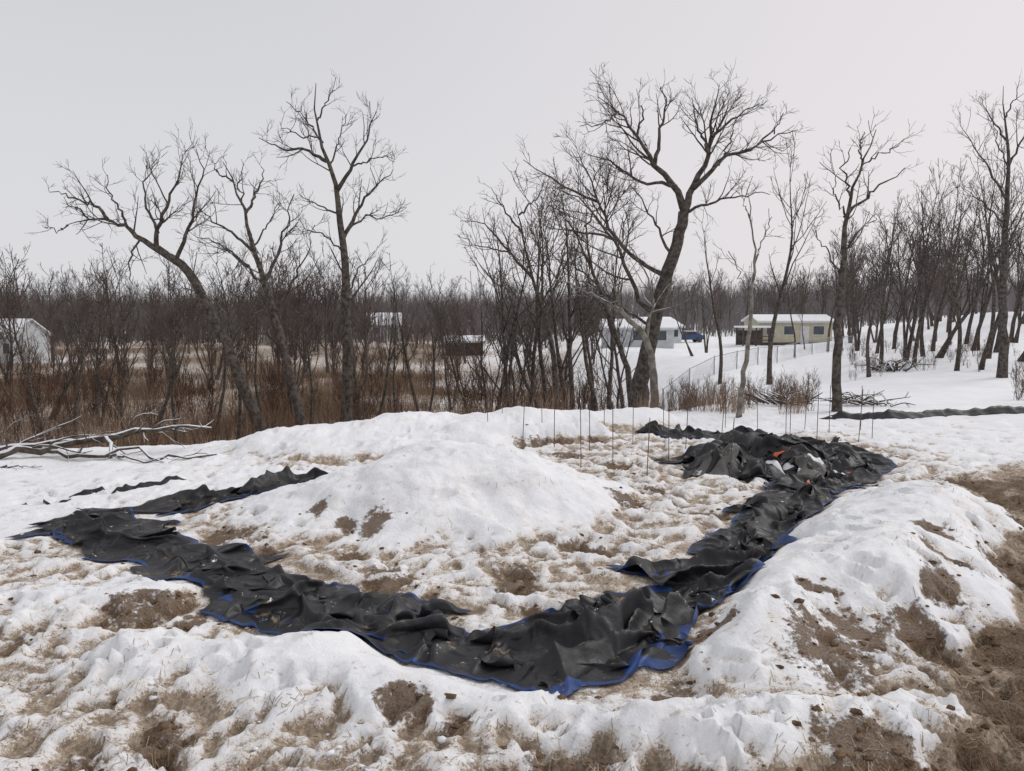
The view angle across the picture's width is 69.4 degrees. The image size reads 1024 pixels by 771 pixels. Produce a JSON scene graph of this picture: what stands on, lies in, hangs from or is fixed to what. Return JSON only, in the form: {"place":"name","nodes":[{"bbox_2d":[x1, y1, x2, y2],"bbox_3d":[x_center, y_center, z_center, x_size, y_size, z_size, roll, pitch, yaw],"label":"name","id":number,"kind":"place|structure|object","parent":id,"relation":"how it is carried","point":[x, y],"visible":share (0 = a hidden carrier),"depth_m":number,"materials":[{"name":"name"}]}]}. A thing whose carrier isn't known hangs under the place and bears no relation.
{"place":"outdoors","nodes":[
{"label":"outdoors","id":0,"kind":"place"},
{"bbox_2d":[0,303,1023,770],"bbox_3d":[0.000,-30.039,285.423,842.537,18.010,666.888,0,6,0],"label":"snowy ground","id":1,"kind":"structure","parent":0,"point":[528,511],"depth_m":6.12,"materials":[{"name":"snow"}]},
{"bbox_2d":[0,243,44,440],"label":"bare tree","id":2,"kind":"object","parent":1,"relation":"on","point":[27,372],"visible":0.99,"depth_m":35.76,"materials":[{"name":"brown plant"}]},
{"bbox_2d":[0,334,50,363],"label":"walls","id":3,"kind":"structure","parent":1,"relation":"on","point":[40,338],"depth_m":91.39,"materials":[{"name":"white"}]},
{"bbox_2d":[17,321,48,334],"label":"gables","id":4,"kind":"object","parent":3,"relation":"on","point":[32,328],"visible":0.6,"depth_m":90.96,"materials":[{"name":"white"}]},
{"bbox_2d":[51,262,119,434],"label":"bare tree","id":5,"kind":"object","parent":1,"relation":"on","point":[82,356],"visible":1,"depth_m":36.47,"materials":[{"name":"brown plant"}]},
{"bbox_2d":[49,249,128,419],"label":"bare tree","id":6,"kind":"object","parent":1,"relation":"on","point":[68,384],"visible":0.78,"depth_m":44.60,"materials":[{"name":"brown plant"}]},
{"bbox_2d":[5,506,180,550],"bbox_3d":[-4.494,1.525,8.202,1.897,0.183,1.258,2,6,15],"label":"black tarp","id":7,"kind":"object","parent":1,"relation":"on","point":[70,528],"visible":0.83,"depth_m":8.25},
{"bbox_2d":[65,255,141,425],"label":"bare tree","id":8,"kind":"object","parent":1,"relation":"on","point":[97,362],"visible":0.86,"depth_m":42.62,"materials":[{"name":"brown plant"}]},
{"bbox_2d":[0,397,216,469],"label":"fallen branches","id":9,"kind":"object","parent":1,"relation":"on","point":[47,446],"visible":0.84,"depth_m":12.34,"materials":[{"name":"wood"}]},
{"bbox_2d":[69,475,185,497],"bbox_3d":[-5.215,1.419,10.149,1.580,0.216,0.163,-4,7,-37],"label":"black edging strip","id":10,"kind":"object","parent":1,"relation":"on","point":[127,487],"visible":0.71,"depth_m":10.13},
{"bbox_2d":[95,244,168,445],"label":"bare tree","id":11,"kind":"object","parent":1,"relation":"on","point":[122,387],"visible":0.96,"depth_m":34.52,"materials":[{"name":"brown plant"}]},
{"bbox_2d":[32,118,279,431],"bbox_3d":[-9.017,-1.995,18.840,5.746,9.199,2.432,1,6,12],"label":"leaning tree","id":12,"kind":"object","parent":1,"relation":"on","point":[240,381],"visible":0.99,"depth_m":18.76,"materials":[{"name":"brown plant"}]},
{"bbox_2d":[155,285,191,444],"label":"bare tree","id":13,"kind":"object","parent":1,"relation":"on","point":[172,374],"visible":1,"depth_m":32.16,"materials":[{"name":"brown plant"}]},
{"bbox_2d":[70,524,288,574],"bbox_3d":[-3.366,1.612,7.315,2.467,0.221,1.022,3,6,25],"label":"black tarp","id":14,"kind":"object","parent":1,"relation":"on","point":[149,551],"visible":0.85,"depth_m":7.39,"materials":[{"name":"plastic"}]},
{"bbox_2d":[147,265,220,427],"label":"bare tree","id":15,"kind":"object","parent":1,"relation":"on","point":[163,408],"visible":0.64,"depth_m":41.09,"materials":[{"name":"brown plant"}]},
{"bbox_2d":[127,484,283,515],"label":"black tarp","id":16,"kind":"object","parent":1,"relation":"on","point":[201,496],"visible":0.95,"depth_m":9.28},
{"bbox_2d":[196,261,247,433],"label":"bare tree","id":17,"kind":"object","parent":1,"relation":"on","point":[223,391],"visible":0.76,"depth_m":38.23,"materials":[{"name":"brown plant"}]},
{"bbox_2d":[200,237,252,439],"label":"bare tree","id":18,"kind":"object","parent":1,"relation":"on","point":[239,428],"visible":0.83,"depth_m":29.39,"materials":[{"name":"brown plant"}]},
{"bbox_2d":[129,554,359,623],"bbox_3d":[-2.340,1.688,6.483,2.666,0.202,0.941,3,6,27],"label":"black tarp","id":19,"kind":"object","parent":1,"relation":"on","point":[176,566],"visible":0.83,"depth_m":6.53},
{"bbox_2d":[238,281,265,411],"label":"bare tree","id":20,"kind":"object","parent":1,"relation":"on","point":[255,379],"visible":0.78,"depth_m":44.23,"materials":[{"name":"brown plant"}]},
{"bbox_2d":[176,144,328,425],"bbox_3d":[-6.645,-1.852,19.507,4.734,8.986,1.829,2,6,15],"label":"leaning tree","id":21,"kind":"object","parent":1,"relation":"on","point":[263,279],"visible":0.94,"depth_m":19.27,"materials":[{"name":"brown plant"}]},
{"bbox_2d":[237,466,328,493],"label":"black tarp","id":22,"kind":"object","parent":1,"relation":"on","point":[269,481],"visible":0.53,"depth_m":10.06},
{"bbox_2d":[257,273,321,423],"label":"bare tree","id":23,"kind":"object","parent":1,"relation":"on","point":[301,355],"visible":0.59,"depth_m":42.82,"materials":[{"name":"brown plant"}]},
{"bbox_2d":[289,285,321,423],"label":"bare tree","id":24,"kind":"object","parent":1,"relation":"on","point":[312,392],"visible":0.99,"depth_m":33.97,"materials":[{"name":"brown plant"}]},
{"bbox_2d":[0,325,627,448],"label":"brush thicket","id":25,"kind":"object","parent":1,"relation":"on","point":[270,388],"visible":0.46,"depth_m":44.98,"materials":[{"name":"plant"}]},
{"bbox_2d":[0,353,632,447],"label":"dry tall grass","id":26,"kind":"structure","parent":1,"relation":"on","point":[286,422],"depth_m":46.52,"materials":[{"name":"plant"}]},
{"bbox_2d":[252,71,410,421],"bbox_3d":[-4.930,-2.966,21.051,4.179,11.883,2.645,0,6,0],"label":"tall bare tree","id":27,"kind":"object","parent":1,"relation":"on","point":[347,352],"visible":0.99,"depth_m":20.66,"materials":[{"name":"brown plant"}]},
{"bbox_2d":[200,571,471,652],"bbox_3d":[-1.452,1.739,5.929,2.457,0.217,1.079,3,6,26],"label":"black tarp","id":28,"kind":"object","parent":1,"relation":"on","point":[433,622],"visible":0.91,"depth_m":5.85,"materials":[{"name":"plastic"}]},
{"bbox_2d":[333,287,377,419],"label":"bare tree","id":29,"kind":"object","parent":1,"relation":"on","point":[356,383],"visible":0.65,"depth_m":41.07,"materials":[{"name":"brown plant"}]},
{"bbox_2d":[376,261,409,414],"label":"bare tree","id":30,"kind":"object","parent":1,"relation":"on","point":[386,380],"visible":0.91,"depth_m":30.30,"materials":[{"name":"brown plant"}]},
{"bbox_2d":[381,291,411,412],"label":"bare tree","id":31,"kind":"object","parent":1,"relation":"on","point":[393,382],"visible":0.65,"depth_m":36.04,"materials":[{"name":"brown plant"}]},
{"bbox_2d":[378,245,420,411],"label":"bare tree","id":32,"kind":"object","parent":1,"relation":"on","point":[408,371],"visible":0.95,"depth_m":29.43,"materials":[{"name":"brown plant"}]},
{"bbox_2d":[418,285,450,411],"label":"bare tree","id":33,"kind":"object","parent":1,"relation":"on","point":[433,390],"visible":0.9,"depth_m":41.82,"materials":[{"name":"brown plant"}]},
{"bbox_2d":[426,278,461,409],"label":"bare tree","id":34,"kind":"object","parent":1,"relation":"on","point":[446,360],"visible":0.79,"depth_m":48.21,"materials":[{"name":"brown plant"}]},
{"bbox_2d":[421,264,483,413],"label":"bare tree","id":35,"kind":"object","parent":1,"relation":"on","point":[453,367],"visible":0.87,"depth_m":41.04,"materials":[{"name":"brown plant"}]},
{"bbox_2d":[444,335,485,355],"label":"dark shed","id":36,"kind":"structure","parent":1,"relation":"on","point":[467,349],"depth_m":98.10,"materials":[{"name":"brown wood"}]},
{"bbox_2d":[305,608,627,690],"bbox_3d":[-0.454,1.811,5.324,2.653,0.184,0.846,2,6,21],"label":"black tarp","id":37,"kind":"object","parent":1,"relation":"on","point":[459,655],"visible":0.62,"depth_m":5.17,"materials":[{"name":"plastic"}]},
{"bbox_2d":[468,209,531,406],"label":"bare tree","id":38,"kind":"object","parent":1,"relation":"on","point":[504,325],"visible":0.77,"depth_m":29.51,"materials":[{"name":"brown plant"}]},
{"bbox_2d":[440,204,566,412],"bbox_3d":[-0.651,-1.148,26.123,4.032,10.286,3.904,-4,7,-32],"label":"bare tree","id":39,"kind":"object","parent":1,"relation":"on","point":[505,364],"visible":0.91,"depth_m":25.98,"materials":[{"name":"brown plant"}]},
{"bbox_2d":[0,420,1021,770],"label":"snow chunks","id":40,"kind":"object","parent":1,"relation":"on","point":[332,752],"visible":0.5,"depth_m":4.66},
{"bbox_2d":[463,203,558,408],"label":"bare tree","id":41,"kind":"object","parent":1,"relation":"on","point":[522,371],"visible":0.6,"depth_m":39.08,"materials":[{"name":"brown plant"}]},
{"bbox_2d":[0,206,1023,396],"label":"distant woods","id":42,"kind":"object","parent":1,"relation":"on","point":[296,304],"visible":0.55,"depth_m":76.93,"materials":[{"name":"plant"}]},
{"bbox_2d":[0,259,1023,344],"bbox_3d":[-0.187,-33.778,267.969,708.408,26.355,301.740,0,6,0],"label":"hillside saplings","id":43,"kind":"object","parent":1,"relation":"on","point":[737,317],"visible":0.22,"depth_m":137.52,"materials":[{"name":"plant"}]},
{"bbox_2d":[0,424,1023,770],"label":"soil clods","id":44,"kind":"object","parent":1,"relation":"on","point":[860,734],"visible":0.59,"depth_m":4.72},
{"bbox_2d":[0,262,1023,331],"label":"hillside woods","id":45,"kind":"object","parent":1,"relation":"on","point":[406,292],"visible":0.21,"depth_m":208.85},
{"bbox_2d":[449,176,588,408],"bbox_3d":[0.460,-2.124,23.931,4.758,9.524,3.372,0,6,0],"label":"bare tree","id":46,"kind":"object","parent":1,"relation":"on","point":[544,312],"visible":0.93,"depth_m":23.89,"materials":[{"name":"brown plant"}]},
{"bbox_2d":[480,227,560,406],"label":"bare tree","id":47,"kind":"object","parent":1,"relation":"on","point":[510,369],"visible":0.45,"depth_m":42.44,"materials":[{"name":"brown plant"}]},
{"bbox_2d":[487,162,572,406],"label":"bare tree","id":48,"kind":"object","parent":1,"relation":"on","point":[532,370],"visible":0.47,"depth_m":32.01,"materials":[{"name":"brown plant"}]},
{"bbox_2d":[493,170,580,407],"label":"bare tree","id":49,"kind":"object","parent":1,"relation":"on","point":[540,354],"visible":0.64,"depth_m":27.21,"materials":[{"name":"brown plant"}]},
{"bbox_2d":[512,160,609,409],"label":"bare tree","id":50,"kind":"object","parent":1,"relation":"on","point":[559,363],"visible":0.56,"depth_m":31.90,"materials":[{"name":"brown plant"}]},
{"bbox_2d":[538,184,603,409],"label":"bare tree","id":51,"kind":"object","parent":1,"relation":"on","point":[570,364],"visible":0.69,"depth_m":26.69,"materials":[{"name":"brown plant"}]},
{"bbox_2d":[552,193,599,410],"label":"bare tree","id":52,"kind":"object","parent":1,"relation":"on","point":[593,394],"visible":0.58,"depth_m":29.70,"materials":[{"name":"brown plant"}]},
{"bbox_2d":[548,225,614,407],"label":"bare tree","id":53,"kind":"object","parent":1,"relation":"on","point":[588,353],"visible":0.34,"depth_m":41.20,"materials":[{"name":"brown plant"}]},
{"bbox_2d":[472,586,693,695],"bbox_3d":[0.482,1.725,5.335,1.497,0.350,1.235,-3,6,-29],"label":"black tarp","id":54,"kind":"object","parent":1,"relation":"on","point":[565,638],"visible":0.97,"depth_m":5.24,"materials":[{"name":"plastic"}]},
{"bbox_2d":[536,168,650,406],"bbox_3d":[2.728,-2.377,25.042,4.036,9.652,2.471,0,6,0],"label":"bare tree","id":55,"kind":"object","parent":1,"relation":"on","point":[626,365],"visible":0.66,"depth_m":24.86,"materials":[{"name":"brown plant"}]},
{"bbox_2d":[570,220,650,408],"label":"bare tree","id":56,"kind":"object","parent":1,"relation":"on","point":[617,365],"visible":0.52,"depth_m":35.56,"materials":[{"name":"brown plant"}]},
{"bbox_2d":[585,215,642,409],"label":"bare tree","id":57,"kind":"object","parent":1,"relation":"on","point":[611,347],"visible":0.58,"depth_m":26.08,"materials":[{"name":"brown plant"}]},
{"bbox_2d":[552,239,701,407],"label":"pale leaning tree","id":58,"kind":"object","parent":1,"relation":"on","point":[644,335],"visible":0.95,"depth_m":19.93,"materials":[{"name":"brown plant"}]},
{"bbox_2d":[602,330,673,348],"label":"walls","id":59,"kind":"structure","parent":1,"relation":"on","point":[669,343],"depth_m":79.21,"materials":[{"name":"white"}]},
{"bbox_2d":[599,319,676,327],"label":"roof","id":60,"kind":"structure","parent":59,"relation":"on","point":[668,323],"depth_m":79.91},
{"bbox_2d":[515,61,813,407],"bbox_3d":[4.037,-3.985,20.516,7.997,10.600,5.085,0,6,0],"label":"spreading tree","id":61,"kind":"object","parent":1,"relation":"on","point":[640,379],"visible":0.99,"depth_m":20.56,"materials":[{"name":"brown plant"}]},
{"bbox_2d":[575,569,756,649],"bbox_3d":[1.099,1.707,5.894,1.000,0.242,1.870,5,7,40],"label":"black tarp","id":62,"kind":"object","parent":1,"relation":"on","point":[669,602],"visible":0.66,"depth_m":5.86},
{"bbox_2d":[667,280,693,355],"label":"bare tree","id":63,"kind":"object","parent":1,"relation":"on","point":[688,347],"visible":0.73,"depth_m":59.96,"materials":[{"name":"brown plant"}]},
{"bbox_2d":[613,525,796,607],"bbox_3d":[1.931,1.591,6.952,2.563,0.290,1.186,-5,8,-43],"label":"black tarp","id":64,"kind":"object","parent":1,"relation":"on","point":[706,566],"visible":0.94,"depth_m":6.82,"materials":[{"name":"plastic"}]},
{"bbox_2d":[693,203,722,383],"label":"bare tree","id":65,"kind":"object","parent":1,"relation":"on","point":[719,339],"visible":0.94,"depth_m":37.48,"materials":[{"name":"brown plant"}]},
{"bbox_2d":[690,260,727,352],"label":"bare tree","id":66,"kind":"object","parent":1,"relation":"on","point":[706,341],"visible":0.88,"depth_m":70.14,"materials":[{"name":"brown plant"}]},
{"bbox_2d":[635,381,813,414],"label":"edge weeds","id":67,"kind":"object","parent":1,"relation":"on","point":[734,401],"visible":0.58,"depth_m":18.93,"materials":[{"name":"brown plant"}]},
{"bbox_2d":[634,420,827,445],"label":"black tarp","id":68,"kind":"object","parent":1,"relation":"on","point":[676,432],"visible":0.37,"depth_m":14.48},
{"bbox_2d":[687,502,806,553],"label":"black tarp","id":69,"kind":"object","parent":1,"relation":"on","point":[766,526],"visible":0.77,"depth_m":8.12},
{"bbox_2d":[714,176,782,417],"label":"slender tree","id":70,"kind":"object","parent":1,"relation":"on","point":[739,410],"visible":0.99,"depth_m":16.95,"materials":[{"name":"brown plant"}]},
{"bbox_2d":[734,326,770,345],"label":"porch shed","id":71,"kind":"structure","parent":1,"relation":"on","point":[756,337],"depth_m":80.66,"materials":[{"name":"brown wood"}]},
{"bbox_2d":[662,336,853,405],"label":"chain link fence","id":72,"kind":"object","parent":1,"relation":"on","point":[777,358],"visible":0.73,"depth_m":47.56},
{"bbox_2d":[654,425,889,483],"bbox_3d":[4.076,1.056,11.495,3.134,0.561,3.030,-5,8,-43],"label":"insulated blanket pile","id":73,"kind":"object","parent":1,"relation":"on","point":[751,448],"visible":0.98,"depth_m":11.27,"materials":[{"name":"plastic"}]},
{"bbox_2d":[726,382,822,405],"bbox_3d":[7.114,0.308,19.717,2.320,0.660,2.562,0,6,0],"label":"brush pile","id":74,"kind":"object","parent":1,"relation":"on","point":[766,399],"visible":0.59,"depth_m":19.75,"materials":[{"name":"brown plant"}]},
{"bbox_2d":[744,321,832,342],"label":"walls","id":75,"kind":"structure","parent":1,"relation":"on","point":[779,336],"depth_m":81.74,"materials":[{"name":"beige"}]},
{"bbox_2d":[741,314,833,321],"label":"roof","id":76,"kind":"structure","parent":75,"relation":"on","point":[787,317],"depth_m":82.47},
{"bbox_2d":[764,121,831,384],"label":"bare tree","id":77,"kind":"object","parent":1,"relation":"on","point":[772,331],"visible":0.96,"depth_m":34.83,"materials":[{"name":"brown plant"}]},
{"bbox_2d":[722,470,878,519],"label":"black tarp","id":78,"kind":"object","parent":1,"relation":"on","point":[813,496],"visible":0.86,"depth_m":9.62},
{"bbox_2d":[820,240,858,351],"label":"bare tree","id":79,"kind":"object","parent":1,"relation":"on","point":[836,288],"visible":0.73,"depth_m":59.91,"materials":[{"name":"brown plant"}]},
{"bbox_2d":[784,437,897,479],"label":"black tarp","id":80,"kind":"object","parent":1,"relation":"on","point":[859,453],"visible":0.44,"depth_m":11.57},
{"bbox_2d":[662,332,1023,411],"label":"field edge shrubs","id":81,"kind":"object","parent":1,"relation":"on","point":[1015,379],"visible":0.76,"depth_m":21.34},
{"bbox_2d":[829,219,884,350],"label":"bare tree","id":82,"kind":"object","parent":1,"relation":"on","point":[856,337],"visible":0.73,"depth_m":55.13,"materials":[{"name":"brown plant"}]},
{"bbox_2d":[810,389,915,406],"bbox_3d":[9.292,0.325,19.697,2.204,0.472,1.818,0,6,0],"label":"brush pile","id":83,"kind":"object","parent":1,"relation":"on","point":[852,400],"visible":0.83,"depth_m":19.46,"materials":[{"name":"brown plant"}]},
{"bbox_2d":[811,108,924,411],"bbox_3d":[8.540,-2.902,17.923,2.686,7.588,1.483,0,6,0],"label":"slender tree","id":84,"kind":"object","parent":1,"relation":"on","point":[836,406],"visible":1,"depth_m":17.78,"materials":[{"name":"brown plant"}]},
{"bbox_2d":[866,194,909,376],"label":"bare tree","id":85,"kind":"object","parent":1,"relation":"on","point":[868,367],"visible":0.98,"depth_m":36.11,"materials":[{"name":"brown plant"}]},
{"bbox_2d":[868,189,918,367],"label":"bare tree","id":86,"kind":"object","parent":1,"relation":"on","point":[885,284],"visible":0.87,"depth_m":39.84,"materials":[{"name":"brown plant"}]},
{"bbox_2d":[856,354,934,371],"bbox_3d":[19.392,-1.242,38.128,3.499,1.096,4.502,5,8,43],"label":"brush pile","id":87,"kind":"object","parent":1,"relation":"on","point":[894,367],"visible":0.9,"depth_m":37.74,"materials":[{"name":"brown plant"}]},
{"bbox_2d":[871,213,921,353],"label":"bare tree","id":88,"kind":"object","parent":1,"relation":"on","point":[878,339],"visible":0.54,"depth_m":47.50,"materials":[{"name":"brown plant"}]},
{"bbox_2d":[875,188,930,348],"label":"bare tree","id":89,"kind":"object","parent":1,"relation":"on","point":[895,332],"visible":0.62,"depth_m":50.01,"materials":[{"name":"brown plant"}]},
{"bbox_2d":[869,158,968,360],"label":"bare tree","id":90,"kind":"object","parent":1,"relation":"on","point":[906,347],"visible":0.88,"depth_m":40.95,"materials":[{"name":"brown plant"}]},
{"bbox_2d":[897,197,942,344],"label":"bare tree","id":91,"kind":"object","parent":1,"relation":"on","point":[921,299],"visible":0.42,"depth_m":48.91,"materials":[{"name":"brown plant"}]},
{"bbox_2d":[819,405,1023,419],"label":"silt fence","id":92,"kind":"object","parent":1,"relation":"on","point":[946,412],"visible":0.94,"depth_m":17.10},
{"bbox_2d":[907,179,947,356],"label":"bare tree","id":93,"kind":"object","parent":1,"relation":"on","point":[921,338],"visible":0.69,"depth_m":43.57,"materials":[{"name":"brown plant"}]},
{"bbox_2d":[912,162,977,362],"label":"bare tree","id":94,"kind":"object","parent":1,"relation":"on","point":[927,291],"visible":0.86,"depth_m":39.18,"materials":[{"name":"brown plant"}]},
{"bbox_2d":[918,153,979,370],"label":"bare tree","id":95,"kind":"object","parent":1,"relation":"on","point":[959,346],"visible":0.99,"depth_m":35.44,"materials":[{"name":"brown plant"}]},
{"bbox_2d":[930,169,980,350],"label":"bare tree","id":96,"kind":"object","parent":1,"relation":"on","point":[934,336],"visible":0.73,"depth_m":45.47,"materials":[{"name":"brown plant"}]},
{"bbox_2d":[947,175,991,344],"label":"bare tree","id":97,"kind":"object","parent":1,"relation":"on","point":[951,314],"visible":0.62,"depth_m":51.74,"materials":[{"name":"brown plant"}]},
{"bbox_2d":[935,167,1023,357],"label":"bare tree","id":98,"kind":"object","parent":1,"relation":"on","point":[943,350],"visible":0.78,"depth_m":40.71,"materials":[{"name":"brown plant"}]},
{"bbox_2d":[954,137,1015,294],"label":"bare tree","id":99,"kind":"object","parent":1,"relation":"on","point":[997,278],"visible":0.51,"depth_m":46.56,"materials":[{"name":"brown plant"}]},
{"bbox_2d":[947,74,1023,377],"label":"bare tree","id":100,"kind":"object","parent":1,"relation":"on","point":[1002,364],"visible":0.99,"depth_m":31.32,"materials":[{"name":"brown plant"}]},
{"bbox_2d":[962,152,1010,369],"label":"bare tree","id":101,"kind":"object","parent":1,"relation":"on","point":[990,335],"visible":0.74,"depth_m":34.93,"materials":[{"name":"brown plant"}]},
{"bbox_2d":[961,177,1020,343],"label":"bare tree","id":102,"kind":"object","parent":1,"relation":"on","point":[972,310],"visible":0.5,"depth_m":49.37,"materials":[{"name":"brown plant"}]},
{"bbox_2d":[964,160,1023,350],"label":"bare tree","id":103,"kind":"object","parent":1,"relation":"on","point":[986,296],"visible":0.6,"depth_m":44.81,"materials":[{"name":"brown plant"}]},
{"bbox_2d":[986,169,1023,358],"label":"bare tree","id":104,"kind":"object","parent":1,"relation":"on","point":[989,355],"visible":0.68,"depth_m":40.19,"materials":[{"name":"brown plant"}]},
{"bbox_2d":[988,162,1023,352],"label":"bare tree","id":105,"kind":"object","parent":1,"relation":"on","point":[996,347],"visible":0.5,"depth_m":43.11,"materials":[{"name":"brown plant"}]},
{"bbox_2d":[990,219,1023,342],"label":"bare tree","id":106,"kind":"object","parent":1,"relation":"on","point":[1015,314],"visible":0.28,"depth_m":51.78,"materials":[{"name":"brown plant"}]},
{"bbox_2d":[0,0,1023,304],"label":"sky","id":107,"kind":"structure","parent":0,"point":[83,83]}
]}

